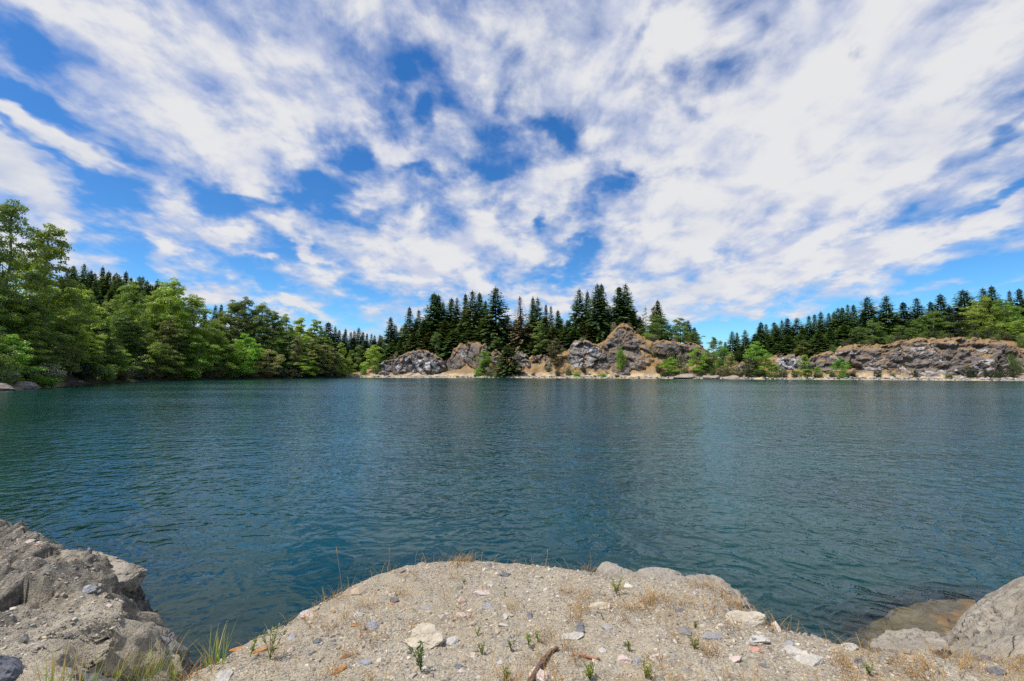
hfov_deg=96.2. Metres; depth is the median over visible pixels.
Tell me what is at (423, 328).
fir tree
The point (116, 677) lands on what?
grass tuft
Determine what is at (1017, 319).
fir tree
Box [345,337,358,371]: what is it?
fir tree
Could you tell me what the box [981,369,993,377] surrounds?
shrub
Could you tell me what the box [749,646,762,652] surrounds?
stone
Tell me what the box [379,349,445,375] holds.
rock outcrop
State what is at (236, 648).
bark chip
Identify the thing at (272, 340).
broadleaf tree
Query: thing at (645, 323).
broadleaf tree
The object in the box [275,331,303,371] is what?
broadleaf tree
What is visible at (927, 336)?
broadleaf tree
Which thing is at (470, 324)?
fir tree
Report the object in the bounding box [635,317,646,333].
fir tree
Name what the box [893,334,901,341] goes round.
shrub
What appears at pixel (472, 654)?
stone
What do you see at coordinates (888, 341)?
shrub
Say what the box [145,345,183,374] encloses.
broadleaf tree
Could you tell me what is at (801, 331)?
fir tree
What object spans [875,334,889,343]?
broadleaf tree
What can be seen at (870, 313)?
fir tree
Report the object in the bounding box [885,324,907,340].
fir tree
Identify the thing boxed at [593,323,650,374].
rock outcrop
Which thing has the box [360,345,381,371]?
broadleaf tree
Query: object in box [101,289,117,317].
fir tree
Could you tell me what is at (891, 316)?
fir tree
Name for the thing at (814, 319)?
fir tree
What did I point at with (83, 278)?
fir tree
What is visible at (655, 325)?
broadleaf tree
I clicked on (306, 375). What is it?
shrub
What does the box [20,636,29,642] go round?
stone
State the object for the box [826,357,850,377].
broadleaf tree
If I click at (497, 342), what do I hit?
broadleaf tree
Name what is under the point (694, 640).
weed
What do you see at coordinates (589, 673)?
weed
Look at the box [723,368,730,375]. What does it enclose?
shrub
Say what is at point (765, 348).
fir tree
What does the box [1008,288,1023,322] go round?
fir tree
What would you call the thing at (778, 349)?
fir tree
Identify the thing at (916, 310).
fir tree
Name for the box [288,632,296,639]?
stone
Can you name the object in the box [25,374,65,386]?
shrub
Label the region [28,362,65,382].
shrub
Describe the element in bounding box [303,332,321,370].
broadleaf tree
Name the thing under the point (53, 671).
grass tuft
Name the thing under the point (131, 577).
rock slab
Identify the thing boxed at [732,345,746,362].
fir tree
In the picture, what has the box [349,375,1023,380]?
shoreline rubble
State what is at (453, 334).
fir tree
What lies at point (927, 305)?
fir tree
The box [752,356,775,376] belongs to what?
broadleaf tree
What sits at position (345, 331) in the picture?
fir tree
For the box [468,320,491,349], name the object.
fir tree
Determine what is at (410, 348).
fir tree
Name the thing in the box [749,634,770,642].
stone
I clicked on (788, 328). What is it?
fir tree
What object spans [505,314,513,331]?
fir tree
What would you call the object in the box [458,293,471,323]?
fir tree
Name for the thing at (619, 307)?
fir tree
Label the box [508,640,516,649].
weed
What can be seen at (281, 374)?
shrub
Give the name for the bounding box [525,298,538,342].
fir tree
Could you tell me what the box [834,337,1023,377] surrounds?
rock outcrop
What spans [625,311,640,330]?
fir tree
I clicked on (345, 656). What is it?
bark chip
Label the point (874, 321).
fir tree
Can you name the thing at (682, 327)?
broadleaf tree
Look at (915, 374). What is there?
shrub
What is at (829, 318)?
fir tree
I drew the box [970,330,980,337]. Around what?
shrub
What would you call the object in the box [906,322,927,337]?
broadleaf tree
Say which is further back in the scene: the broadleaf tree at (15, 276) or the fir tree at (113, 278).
the fir tree at (113, 278)
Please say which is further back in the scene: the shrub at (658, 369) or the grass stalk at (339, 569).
the shrub at (658, 369)
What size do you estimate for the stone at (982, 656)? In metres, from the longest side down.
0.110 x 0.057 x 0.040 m
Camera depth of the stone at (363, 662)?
2.38 m
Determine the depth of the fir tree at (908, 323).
200.63 m
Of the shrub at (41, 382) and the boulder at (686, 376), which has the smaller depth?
the shrub at (41, 382)
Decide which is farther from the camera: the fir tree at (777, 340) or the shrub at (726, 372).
the fir tree at (777, 340)
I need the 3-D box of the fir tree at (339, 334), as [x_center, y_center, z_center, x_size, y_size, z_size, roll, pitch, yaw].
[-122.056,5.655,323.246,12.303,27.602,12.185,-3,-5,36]
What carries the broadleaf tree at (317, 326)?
on the shore terrain at (538, 369)
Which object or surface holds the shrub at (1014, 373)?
on the shore terrain at (538, 369)
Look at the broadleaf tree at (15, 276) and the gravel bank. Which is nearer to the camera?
the gravel bank
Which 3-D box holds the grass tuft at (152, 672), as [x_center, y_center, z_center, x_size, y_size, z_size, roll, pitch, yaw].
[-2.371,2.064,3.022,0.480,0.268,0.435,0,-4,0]
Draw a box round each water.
[0,377,1023,653]
[830,585,990,642]
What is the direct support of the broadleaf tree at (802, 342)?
on the shore terrain at (538, 369)
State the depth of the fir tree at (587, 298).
260.41 m
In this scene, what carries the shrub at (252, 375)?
on the shore terrain at (538, 369)
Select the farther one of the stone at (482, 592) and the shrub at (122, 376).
the shrub at (122, 376)
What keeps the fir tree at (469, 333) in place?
on the shore terrain at (538, 369)
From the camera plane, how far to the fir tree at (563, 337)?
248.78 m
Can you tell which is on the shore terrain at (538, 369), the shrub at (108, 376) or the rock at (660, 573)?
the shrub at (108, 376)
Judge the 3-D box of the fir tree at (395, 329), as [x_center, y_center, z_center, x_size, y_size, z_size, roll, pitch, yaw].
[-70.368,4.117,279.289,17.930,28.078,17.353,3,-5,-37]
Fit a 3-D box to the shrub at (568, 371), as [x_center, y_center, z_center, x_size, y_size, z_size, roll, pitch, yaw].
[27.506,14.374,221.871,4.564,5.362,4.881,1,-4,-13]
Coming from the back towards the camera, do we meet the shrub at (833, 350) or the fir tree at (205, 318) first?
the fir tree at (205, 318)
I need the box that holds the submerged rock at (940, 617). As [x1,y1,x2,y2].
[850,599,976,649]
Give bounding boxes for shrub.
[0,354,24,384]
[15,363,35,377]
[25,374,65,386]
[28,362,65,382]
[73,361,105,378]
[96,365,121,380]
[113,370,130,379]
[124,360,148,379]
[145,365,164,378]
[163,366,185,378]
[184,364,204,378]
[202,366,225,377]
[222,366,241,377]
[240,367,257,377]
[260,368,273,377]
[273,368,289,376]
[289,370,304,376]
[304,370,318,376]
[322,368,333,376]
[333,371,340,376]
[358,365,367,374]
[473,368,485,375]
[481,361,490,373]
[485,367,494,375]
[544,364,552,371]
[554,369,563,375]
[564,365,572,375]
[581,365,586,372]
[610,322,615,332]
[615,345,626,369]
[650,334,657,340]
[651,346,656,357]
[655,363,663,372]
[660,370,667,376]
[666,350,677,361]
[675,353,685,368]
[679,362,688,373]
[697,370,708,376]
[709,366,715,375]
[714,367,725,376]
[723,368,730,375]
[729,367,737,375]
[745,369,752,376]
[776,370,789,377]
[791,370,799,377]
[813,372,824,377]
[828,345,837,352]
[828,371,836,377]
[840,340,853,347]
[848,371,858,376]
[857,340,869,344]
[866,338,875,344]
[873,371,882,377]
[885,335,895,343]
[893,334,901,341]
[898,335,911,340]
[911,370,918,377]
[927,330,937,338]
[936,332,949,338]
[944,373,954,377]
[957,331,968,336]
[958,365,979,377]
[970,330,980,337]
[981,330,993,337]
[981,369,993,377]
[988,333,1001,340]
[991,371,998,377]
[997,332,1010,339]
[997,367,1010,377]
[1004,336,1019,340]
[1005,354,1022,374]
[1006,364,1020,377]
[1015,334,1023,347]
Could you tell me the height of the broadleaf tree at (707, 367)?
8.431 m
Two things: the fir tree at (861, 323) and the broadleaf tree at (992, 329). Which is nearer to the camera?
the broadleaf tree at (992, 329)
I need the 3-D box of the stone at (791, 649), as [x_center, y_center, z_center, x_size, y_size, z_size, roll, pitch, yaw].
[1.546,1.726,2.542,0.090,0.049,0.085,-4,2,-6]
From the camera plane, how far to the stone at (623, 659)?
2.40 m
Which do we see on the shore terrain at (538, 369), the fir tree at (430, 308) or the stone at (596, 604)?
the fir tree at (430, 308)
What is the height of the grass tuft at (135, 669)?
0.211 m
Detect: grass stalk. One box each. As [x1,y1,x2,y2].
[160,628,162,661]
[336,547,341,593]
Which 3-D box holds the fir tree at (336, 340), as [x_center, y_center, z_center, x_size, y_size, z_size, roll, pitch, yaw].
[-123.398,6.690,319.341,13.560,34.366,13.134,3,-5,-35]
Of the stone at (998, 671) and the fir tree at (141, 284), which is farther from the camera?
the fir tree at (141, 284)
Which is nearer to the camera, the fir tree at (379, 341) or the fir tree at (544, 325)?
the fir tree at (544, 325)
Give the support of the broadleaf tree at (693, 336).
on the shore terrain at (538, 369)
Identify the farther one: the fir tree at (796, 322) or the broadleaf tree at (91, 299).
the fir tree at (796, 322)
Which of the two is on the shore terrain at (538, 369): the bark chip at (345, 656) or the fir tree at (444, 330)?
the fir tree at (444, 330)
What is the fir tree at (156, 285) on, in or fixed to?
on the shore terrain at (538, 369)
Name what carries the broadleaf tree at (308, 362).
on the shore terrain at (538, 369)
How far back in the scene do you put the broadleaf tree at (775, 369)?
183.78 m
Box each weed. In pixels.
[249,635,260,653]
[261,623,286,658]
[409,640,424,670]
[476,641,484,653]
[502,663,511,680]
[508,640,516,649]
[524,632,532,645]
[534,629,540,640]
[582,658,598,679]
[610,576,621,593]
[623,639,631,650]
[640,659,653,678]
[689,635,698,648]
[860,661,873,674]
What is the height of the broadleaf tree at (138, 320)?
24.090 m
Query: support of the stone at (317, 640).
on the gravel bank
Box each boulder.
[0,383,15,390]
[0,655,24,680]
[13,381,37,388]
[78,616,190,680]
[673,374,696,378]
[702,375,719,378]
[722,375,739,378]
[944,576,1023,658]
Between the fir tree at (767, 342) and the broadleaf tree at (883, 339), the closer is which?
the broadleaf tree at (883, 339)
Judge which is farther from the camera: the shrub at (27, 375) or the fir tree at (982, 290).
the fir tree at (982, 290)
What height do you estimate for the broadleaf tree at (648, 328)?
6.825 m
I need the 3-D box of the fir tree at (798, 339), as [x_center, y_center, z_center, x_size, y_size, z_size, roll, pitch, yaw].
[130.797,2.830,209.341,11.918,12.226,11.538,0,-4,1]
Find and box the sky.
[0,0,1023,357]
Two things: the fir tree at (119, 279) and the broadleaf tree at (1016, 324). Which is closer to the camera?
the broadleaf tree at (1016, 324)
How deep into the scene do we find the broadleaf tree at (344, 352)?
241.33 m
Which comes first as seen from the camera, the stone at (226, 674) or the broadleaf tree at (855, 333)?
the stone at (226, 674)
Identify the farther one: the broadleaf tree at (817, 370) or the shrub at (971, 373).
the broadleaf tree at (817, 370)
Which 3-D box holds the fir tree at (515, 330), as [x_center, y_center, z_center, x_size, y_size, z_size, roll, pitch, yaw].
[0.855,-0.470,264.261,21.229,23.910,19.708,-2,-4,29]
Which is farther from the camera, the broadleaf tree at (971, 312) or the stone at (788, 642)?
the broadleaf tree at (971, 312)
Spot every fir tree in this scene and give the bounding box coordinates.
[54,275,68,316]
[69,265,79,289]
[76,263,90,302]
[85,270,93,288]
[88,279,103,313]
[95,271,118,306]
[95,277,106,306]
[96,267,105,286]
[101,275,115,304]
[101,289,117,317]
[103,275,132,320]
[123,271,128,285]
[131,283,139,311]
[137,277,146,296]
[137,280,152,309]
[149,279,160,301]
[199,313,209,337]
[209,305,218,342]
[321,321,343,367]
[323,336,341,371]
[331,327,339,345]
[337,330,341,348]
[338,328,351,363]
[338,334,352,368]
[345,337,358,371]
[352,340,372,369]
[354,328,364,351]
[362,340,378,364]
[369,342,383,365]
[375,335,383,347]
[375,342,395,362]
[377,317,398,358]
[383,325,399,346]
[390,340,405,357]
[396,306,417,350]
[396,327,403,348]
[401,332,419,353]
[411,320,430,351]
[413,311,422,333]
[413,320,420,341]
[415,292,446,349]
[416,332,442,358]
[427,320,452,360]
[429,294,449,336]
[437,329,464,356]
[439,298,458,336]
[443,319,467,351]
[450,319,459,329]
[452,298,461,326]
[455,330,482,346]
[457,290,487,341]
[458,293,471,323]
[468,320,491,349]
[474,286,516,352]
[475,292,487,324]
[482,300,487,315]
[490,344,525,377]
[497,320,509,350]
[500,335,520,355]
[502,296,538,356]
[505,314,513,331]
[507,319,523,350]
[513,336,530,355]
[519,325,533,350]
[524,338,544,355]
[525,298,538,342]
[527,297,546,334]
[528,324,547,355]
[539,345,556,358]
[543,305,550,334]
[546,327,560,348]
[547,306,555,334]
[551,332,570,350]
[553,311,564,336]
[559,319,571,337]
[561,330,580,346]
[565,289,589,338]
[576,320,588,338]
[576,324,606,343]
[581,283,610,343]
[583,291,592,327]
[593,283,611,332]
[598,320,611,342]
[604,287,635,330]
[620,283,642,330]
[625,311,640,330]
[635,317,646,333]
[647,300,670,339]
[681,321,692,342]
[691,327,703,344]
[719,342,727,359]
[724,331,739,362]
[731,352,746,362]
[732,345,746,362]
[734,333,741,349]
[739,330,750,351]
[745,333,761,355]
[752,322,772,356]
[758,345,774,356]
[761,334,776,353]
[763,324,771,337]
[770,322,777,337]
[770,324,784,349]
[770,345,788,355]
[779,319,786,339]
[780,317,796,342]
[780,333,798,355]
[785,345,802,354]
[789,317,809,344]
[791,333,811,355]
[796,325,813,349]
[803,316,816,343]
[806,345,815,355]
[809,331,828,355]
[810,314,822,337]
[814,311,832,341]
[815,340,836,351]
[822,327,839,348]
[823,312,834,332]
[827,308,852,339]
[831,324,859,345]
[840,304,856,330]
[851,296,891,340]
[851,304,858,325]
[855,313,869,334]
[864,319,887,340]
[876,295,905,334]
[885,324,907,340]
[892,302,913,329]
[901,319,925,337]
[902,297,935,333]
[923,322,939,335]
[925,301,936,323]
[927,294,959,336]
[942,289,999,334]
[976,287,995,323]
[986,285,1013,335]
[1004,290,1018,321]
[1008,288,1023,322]
[1008,313,1023,336]
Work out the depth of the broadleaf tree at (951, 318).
191.24 m
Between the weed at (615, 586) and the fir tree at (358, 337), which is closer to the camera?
the weed at (615, 586)
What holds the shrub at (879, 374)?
on the shore terrain at (538, 369)
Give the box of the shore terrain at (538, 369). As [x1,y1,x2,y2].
[0,334,1023,390]
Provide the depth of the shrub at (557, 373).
220.46 m
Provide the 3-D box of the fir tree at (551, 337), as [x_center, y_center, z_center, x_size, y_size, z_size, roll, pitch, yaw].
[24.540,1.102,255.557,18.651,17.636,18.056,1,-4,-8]
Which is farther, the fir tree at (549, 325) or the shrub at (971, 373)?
the fir tree at (549, 325)
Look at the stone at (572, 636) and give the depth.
2.66 m
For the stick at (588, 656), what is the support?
on the gravel bank
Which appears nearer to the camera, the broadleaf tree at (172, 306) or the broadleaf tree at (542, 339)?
the broadleaf tree at (172, 306)
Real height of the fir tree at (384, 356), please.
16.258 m
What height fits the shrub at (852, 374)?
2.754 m
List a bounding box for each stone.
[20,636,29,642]
[82,585,96,593]
[214,669,232,680]
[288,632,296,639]
[299,610,313,618]
[312,638,320,642]
[352,612,363,616]
[356,658,370,665]
[363,620,378,629]
[389,598,399,602]
[404,637,419,648]
[410,623,445,649]
[421,605,430,609]
[444,636,458,645]
[454,663,462,668]
[456,612,466,617]
[469,652,477,657]
[473,590,490,594]
[483,603,492,607]
[500,572,510,576]
[529,666,550,680]
[562,632,583,639]
[576,621,584,632]
[588,601,611,608]
[598,648,606,652]
[617,654,631,663]
[633,657,640,664]
[650,653,662,659]
[701,633,720,639]
[725,610,766,625]
[729,656,741,661]
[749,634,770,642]
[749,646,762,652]
[781,645,800,653]
[784,640,793,645]
[794,654,824,666]
[840,643,857,650]
[854,658,866,664]
[972,653,990,660]
[984,666,1006,675]
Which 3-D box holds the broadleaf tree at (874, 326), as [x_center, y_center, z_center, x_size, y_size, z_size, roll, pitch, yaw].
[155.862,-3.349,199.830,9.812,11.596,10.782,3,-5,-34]
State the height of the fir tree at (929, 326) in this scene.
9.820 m
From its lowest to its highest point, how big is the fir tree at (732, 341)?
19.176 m
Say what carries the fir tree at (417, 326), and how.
on the shore terrain at (538, 369)
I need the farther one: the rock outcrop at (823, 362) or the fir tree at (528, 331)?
the fir tree at (528, 331)
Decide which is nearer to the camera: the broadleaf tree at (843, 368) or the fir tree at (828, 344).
the broadleaf tree at (843, 368)
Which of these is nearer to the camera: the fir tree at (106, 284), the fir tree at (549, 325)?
the fir tree at (106, 284)
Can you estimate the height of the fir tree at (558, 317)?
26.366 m
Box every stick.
[527,646,558,680]
[572,652,599,659]
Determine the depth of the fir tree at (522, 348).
253.19 m
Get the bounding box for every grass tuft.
[27,633,78,680]
[31,641,111,680]
[85,650,138,680]
[104,649,157,680]
[123,627,185,680]
[158,654,196,680]
[194,621,236,668]
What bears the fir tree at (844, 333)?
on the shore terrain at (538, 369)
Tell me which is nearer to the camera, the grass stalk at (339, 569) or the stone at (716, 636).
the stone at (716, 636)
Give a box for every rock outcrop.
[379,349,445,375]
[446,340,487,370]
[487,349,505,364]
[512,351,530,369]
[530,354,550,363]
[544,359,550,369]
[568,340,601,369]
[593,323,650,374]
[652,339,710,362]
[737,361,749,371]
[775,354,808,375]
[809,351,840,372]
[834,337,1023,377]
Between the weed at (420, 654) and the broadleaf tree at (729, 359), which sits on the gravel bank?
the weed at (420, 654)
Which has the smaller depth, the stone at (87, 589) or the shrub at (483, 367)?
the stone at (87, 589)
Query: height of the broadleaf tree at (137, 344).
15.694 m
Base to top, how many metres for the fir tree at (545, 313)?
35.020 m
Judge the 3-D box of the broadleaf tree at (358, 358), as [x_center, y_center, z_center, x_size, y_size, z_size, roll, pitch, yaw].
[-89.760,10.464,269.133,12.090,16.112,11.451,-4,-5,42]
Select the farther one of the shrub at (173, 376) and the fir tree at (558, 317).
the fir tree at (558, 317)
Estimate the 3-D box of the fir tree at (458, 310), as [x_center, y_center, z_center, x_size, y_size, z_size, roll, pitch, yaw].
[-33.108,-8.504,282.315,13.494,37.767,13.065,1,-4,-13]
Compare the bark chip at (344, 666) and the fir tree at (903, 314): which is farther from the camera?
the fir tree at (903, 314)
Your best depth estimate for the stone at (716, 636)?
2.63 m
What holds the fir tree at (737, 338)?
on the shore terrain at (538, 369)
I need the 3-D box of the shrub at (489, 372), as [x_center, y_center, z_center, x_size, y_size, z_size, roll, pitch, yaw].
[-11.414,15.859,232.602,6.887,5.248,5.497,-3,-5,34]
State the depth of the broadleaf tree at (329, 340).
235.35 m
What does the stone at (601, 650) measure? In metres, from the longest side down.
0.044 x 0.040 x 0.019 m
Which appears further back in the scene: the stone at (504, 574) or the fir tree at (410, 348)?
the fir tree at (410, 348)
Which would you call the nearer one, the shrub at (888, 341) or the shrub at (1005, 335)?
the shrub at (1005, 335)
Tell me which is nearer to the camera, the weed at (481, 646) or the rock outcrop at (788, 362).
the weed at (481, 646)
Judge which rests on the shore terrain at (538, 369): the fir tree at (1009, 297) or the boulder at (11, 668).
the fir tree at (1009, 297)
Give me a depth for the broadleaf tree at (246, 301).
207.16 m
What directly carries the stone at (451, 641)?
on the gravel bank
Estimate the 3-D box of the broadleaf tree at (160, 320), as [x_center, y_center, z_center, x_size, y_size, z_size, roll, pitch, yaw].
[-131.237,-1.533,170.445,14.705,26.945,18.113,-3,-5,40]
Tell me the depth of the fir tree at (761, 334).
216.34 m
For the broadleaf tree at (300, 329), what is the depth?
225.97 m
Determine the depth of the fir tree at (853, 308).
216.49 m
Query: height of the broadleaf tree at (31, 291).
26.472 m
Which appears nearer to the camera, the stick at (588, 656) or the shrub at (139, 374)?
the stick at (588, 656)
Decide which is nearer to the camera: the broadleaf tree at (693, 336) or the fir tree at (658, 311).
the broadleaf tree at (693, 336)
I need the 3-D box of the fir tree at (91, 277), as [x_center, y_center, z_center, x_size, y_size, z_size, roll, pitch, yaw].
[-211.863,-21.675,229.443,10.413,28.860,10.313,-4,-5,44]
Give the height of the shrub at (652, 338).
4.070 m
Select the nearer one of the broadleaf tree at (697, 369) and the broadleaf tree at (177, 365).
the broadleaf tree at (177, 365)
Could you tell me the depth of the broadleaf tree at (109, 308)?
148.58 m
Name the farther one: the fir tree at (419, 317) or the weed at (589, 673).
the fir tree at (419, 317)
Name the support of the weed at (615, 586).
on the gravel bank
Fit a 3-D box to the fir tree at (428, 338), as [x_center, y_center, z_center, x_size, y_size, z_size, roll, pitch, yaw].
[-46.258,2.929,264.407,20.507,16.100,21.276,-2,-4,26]
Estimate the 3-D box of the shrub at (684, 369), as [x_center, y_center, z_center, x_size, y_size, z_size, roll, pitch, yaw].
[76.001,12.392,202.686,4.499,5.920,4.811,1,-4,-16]
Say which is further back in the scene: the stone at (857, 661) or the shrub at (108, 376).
the shrub at (108, 376)
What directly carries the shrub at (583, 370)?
on the shore terrain at (538, 369)
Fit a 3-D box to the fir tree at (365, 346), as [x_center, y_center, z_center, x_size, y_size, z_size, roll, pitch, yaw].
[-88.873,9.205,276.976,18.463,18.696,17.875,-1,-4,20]
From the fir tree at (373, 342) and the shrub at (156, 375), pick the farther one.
the fir tree at (373, 342)
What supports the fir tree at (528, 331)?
on the shore terrain at (538, 369)
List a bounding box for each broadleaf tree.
[0,199,59,342]
[0,223,101,372]
[0,252,25,304]
[0,287,23,357]
[0,301,53,365]
[0,329,19,369]
[0,334,46,382]
[1,253,60,365]
[2,301,75,372]
[27,285,92,360]
[34,321,85,374]
[45,325,103,374]
[57,285,107,372]
[64,334,109,372]
[81,294,109,352]
[87,303,116,368]
[89,326,126,369]
[98,302,129,348]
[102,281,153,371]
[102,345,141,375]
[110,311,149,371]
[114,334,167,373]
[118,308,162,342]
[118,326,165,366]
[135,277,201,366]
[138,291,170,356]
[142,301,173,348]
[144,321,188,370]
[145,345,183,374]
[155,350,193,376]
[161,313,209,359]
[163,326,208,367]
[172,294,225,365]
[176,335,224,374]
[201,327,234,366]
[203,339,246,373]
[204,321,233,370]
[206,311,234,347]
[211,300,254,366]
[216,333,265,376]
[221,315,253,369]
[228,297,267,366]
[245,302,283,368]
[251,325,275,370]
[253,328,289,369]
[253,349,285,375]
[256,310,285,339]
[261,337,292,368]
[273,314,303,371]
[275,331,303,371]
[286,337,306,373]
[287,317,306,368]
[287,357,319,376]
[290,334,324,369]
[303,319,331,369]
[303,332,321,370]
[304,338,323,373]
[312,343,334,375]
[318,335,338,365]
[322,346,346,375]
[336,342,348,374]
[343,357,357,374]
[347,345,366,371]
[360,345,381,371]
[428,332,441,356]
[473,349,491,371]
[483,334,503,350]
[531,320,549,353]
[547,338,567,365]
[640,325,660,335]
[641,307,648,331]
[644,315,672,339]
[646,306,659,333]
[659,357,682,375]
[661,325,682,340]
[672,317,689,342]
[683,331,705,343]
[686,347,707,374]
[698,354,715,370]
[705,337,725,369]
[712,346,732,372]
[720,354,740,375]
[738,358,761,375]
[742,341,774,375]
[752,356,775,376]
[765,364,783,377]
[793,340,813,356]
[793,355,811,376]
[812,366,823,376]
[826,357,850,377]
[846,327,867,343]
[857,320,886,342]
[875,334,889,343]
[890,325,913,337]
[905,311,958,334]
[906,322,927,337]
[915,331,937,338]
[937,313,976,335]
[953,330,983,337]
[956,306,997,334]
[962,295,1007,332]
[981,327,1007,336]
[988,299,1023,334]
[1004,319,1023,338]
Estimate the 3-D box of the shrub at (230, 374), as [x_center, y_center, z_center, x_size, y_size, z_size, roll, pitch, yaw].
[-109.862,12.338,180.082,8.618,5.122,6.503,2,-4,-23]
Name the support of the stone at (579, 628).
on the gravel bank
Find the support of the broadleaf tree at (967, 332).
on the shore terrain at (538, 369)
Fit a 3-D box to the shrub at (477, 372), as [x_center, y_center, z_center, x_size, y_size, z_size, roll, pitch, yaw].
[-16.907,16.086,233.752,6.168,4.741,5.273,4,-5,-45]
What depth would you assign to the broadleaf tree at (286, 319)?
221.90 m
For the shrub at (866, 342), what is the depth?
192.05 m
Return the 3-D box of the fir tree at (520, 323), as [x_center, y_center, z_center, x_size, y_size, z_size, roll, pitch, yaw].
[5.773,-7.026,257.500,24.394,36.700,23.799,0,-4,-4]
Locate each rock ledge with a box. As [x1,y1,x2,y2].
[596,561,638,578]
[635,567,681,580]
[675,574,757,611]
[869,628,952,658]
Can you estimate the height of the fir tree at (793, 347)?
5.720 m
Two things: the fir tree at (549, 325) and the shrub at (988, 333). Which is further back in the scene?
the fir tree at (549, 325)
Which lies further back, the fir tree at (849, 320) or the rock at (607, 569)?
the fir tree at (849, 320)
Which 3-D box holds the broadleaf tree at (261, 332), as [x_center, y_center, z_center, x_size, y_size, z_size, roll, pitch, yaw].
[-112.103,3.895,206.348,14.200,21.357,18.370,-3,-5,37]
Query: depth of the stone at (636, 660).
2.39 m
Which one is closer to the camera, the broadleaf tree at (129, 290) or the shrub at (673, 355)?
the broadleaf tree at (129, 290)
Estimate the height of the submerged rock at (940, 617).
1.716 m
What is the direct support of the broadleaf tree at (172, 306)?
on the shore terrain at (538, 369)
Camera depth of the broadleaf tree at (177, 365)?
156.20 m
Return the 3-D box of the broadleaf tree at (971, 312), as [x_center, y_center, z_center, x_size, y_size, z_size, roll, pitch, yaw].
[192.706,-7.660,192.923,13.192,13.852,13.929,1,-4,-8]
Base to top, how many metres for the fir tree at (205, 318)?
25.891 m
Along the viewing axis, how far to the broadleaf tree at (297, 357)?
208.78 m
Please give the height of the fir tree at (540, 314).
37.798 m
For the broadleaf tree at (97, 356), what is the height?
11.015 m
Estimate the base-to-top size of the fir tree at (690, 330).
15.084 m
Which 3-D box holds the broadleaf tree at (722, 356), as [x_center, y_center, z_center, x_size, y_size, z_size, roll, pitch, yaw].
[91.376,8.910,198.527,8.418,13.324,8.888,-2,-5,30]
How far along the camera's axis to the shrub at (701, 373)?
194.43 m
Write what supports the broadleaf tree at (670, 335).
on the shore terrain at (538, 369)
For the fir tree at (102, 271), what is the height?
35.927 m
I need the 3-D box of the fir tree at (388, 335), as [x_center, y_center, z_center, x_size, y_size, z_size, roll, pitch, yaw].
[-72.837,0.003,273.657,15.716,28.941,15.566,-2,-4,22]
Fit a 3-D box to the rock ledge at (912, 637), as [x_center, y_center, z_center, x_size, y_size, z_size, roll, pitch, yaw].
[2.838,2.316,3.194,1.000,0.648,0.407,3,-5,-34]
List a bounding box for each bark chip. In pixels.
[229,646,242,650]
[250,647,266,653]
[333,664,347,673]
[339,653,350,659]
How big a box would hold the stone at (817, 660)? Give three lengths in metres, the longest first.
0.152 x 0.091 x 0.064 m
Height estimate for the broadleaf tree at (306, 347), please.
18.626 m
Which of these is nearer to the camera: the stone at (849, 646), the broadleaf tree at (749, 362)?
the stone at (849, 646)
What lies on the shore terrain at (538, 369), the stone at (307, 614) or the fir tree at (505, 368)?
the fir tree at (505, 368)
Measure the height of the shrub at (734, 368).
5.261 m
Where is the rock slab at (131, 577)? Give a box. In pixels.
[59,550,147,592]
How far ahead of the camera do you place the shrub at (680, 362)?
207.80 m
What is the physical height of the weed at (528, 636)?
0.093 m
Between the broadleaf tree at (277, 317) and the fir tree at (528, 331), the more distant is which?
the fir tree at (528, 331)
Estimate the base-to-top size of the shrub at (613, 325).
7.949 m
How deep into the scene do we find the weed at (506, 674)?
2.23 m
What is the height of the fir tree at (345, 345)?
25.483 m
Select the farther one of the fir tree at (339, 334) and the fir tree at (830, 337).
the fir tree at (339, 334)
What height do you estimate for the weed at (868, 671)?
0.074 m
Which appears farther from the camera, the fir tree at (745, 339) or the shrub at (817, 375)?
the fir tree at (745, 339)
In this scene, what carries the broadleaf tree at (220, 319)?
on the shore terrain at (538, 369)
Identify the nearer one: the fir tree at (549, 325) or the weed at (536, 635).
the weed at (536, 635)
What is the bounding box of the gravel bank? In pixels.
[0,519,1023,680]
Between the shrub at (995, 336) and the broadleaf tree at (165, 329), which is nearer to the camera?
the broadleaf tree at (165, 329)
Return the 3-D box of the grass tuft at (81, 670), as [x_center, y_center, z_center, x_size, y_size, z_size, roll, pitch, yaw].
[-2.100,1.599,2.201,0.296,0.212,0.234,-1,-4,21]
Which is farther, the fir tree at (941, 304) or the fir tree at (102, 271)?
the fir tree at (102, 271)
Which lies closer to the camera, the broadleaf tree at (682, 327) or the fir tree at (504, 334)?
the broadleaf tree at (682, 327)
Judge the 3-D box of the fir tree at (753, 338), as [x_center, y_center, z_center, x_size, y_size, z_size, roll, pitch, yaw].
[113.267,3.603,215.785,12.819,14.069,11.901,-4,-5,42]
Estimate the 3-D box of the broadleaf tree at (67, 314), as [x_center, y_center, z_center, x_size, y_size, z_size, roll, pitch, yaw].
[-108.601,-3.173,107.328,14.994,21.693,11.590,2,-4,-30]
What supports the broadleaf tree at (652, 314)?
on the shore terrain at (538, 369)
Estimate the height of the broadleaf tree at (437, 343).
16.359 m
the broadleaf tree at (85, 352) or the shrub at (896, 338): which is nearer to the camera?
the broadleaf tree at (85, 352)
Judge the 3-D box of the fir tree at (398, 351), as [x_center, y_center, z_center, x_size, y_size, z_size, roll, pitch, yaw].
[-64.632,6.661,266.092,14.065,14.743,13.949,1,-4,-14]
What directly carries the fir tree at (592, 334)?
on the shore terrain at (538, 369)

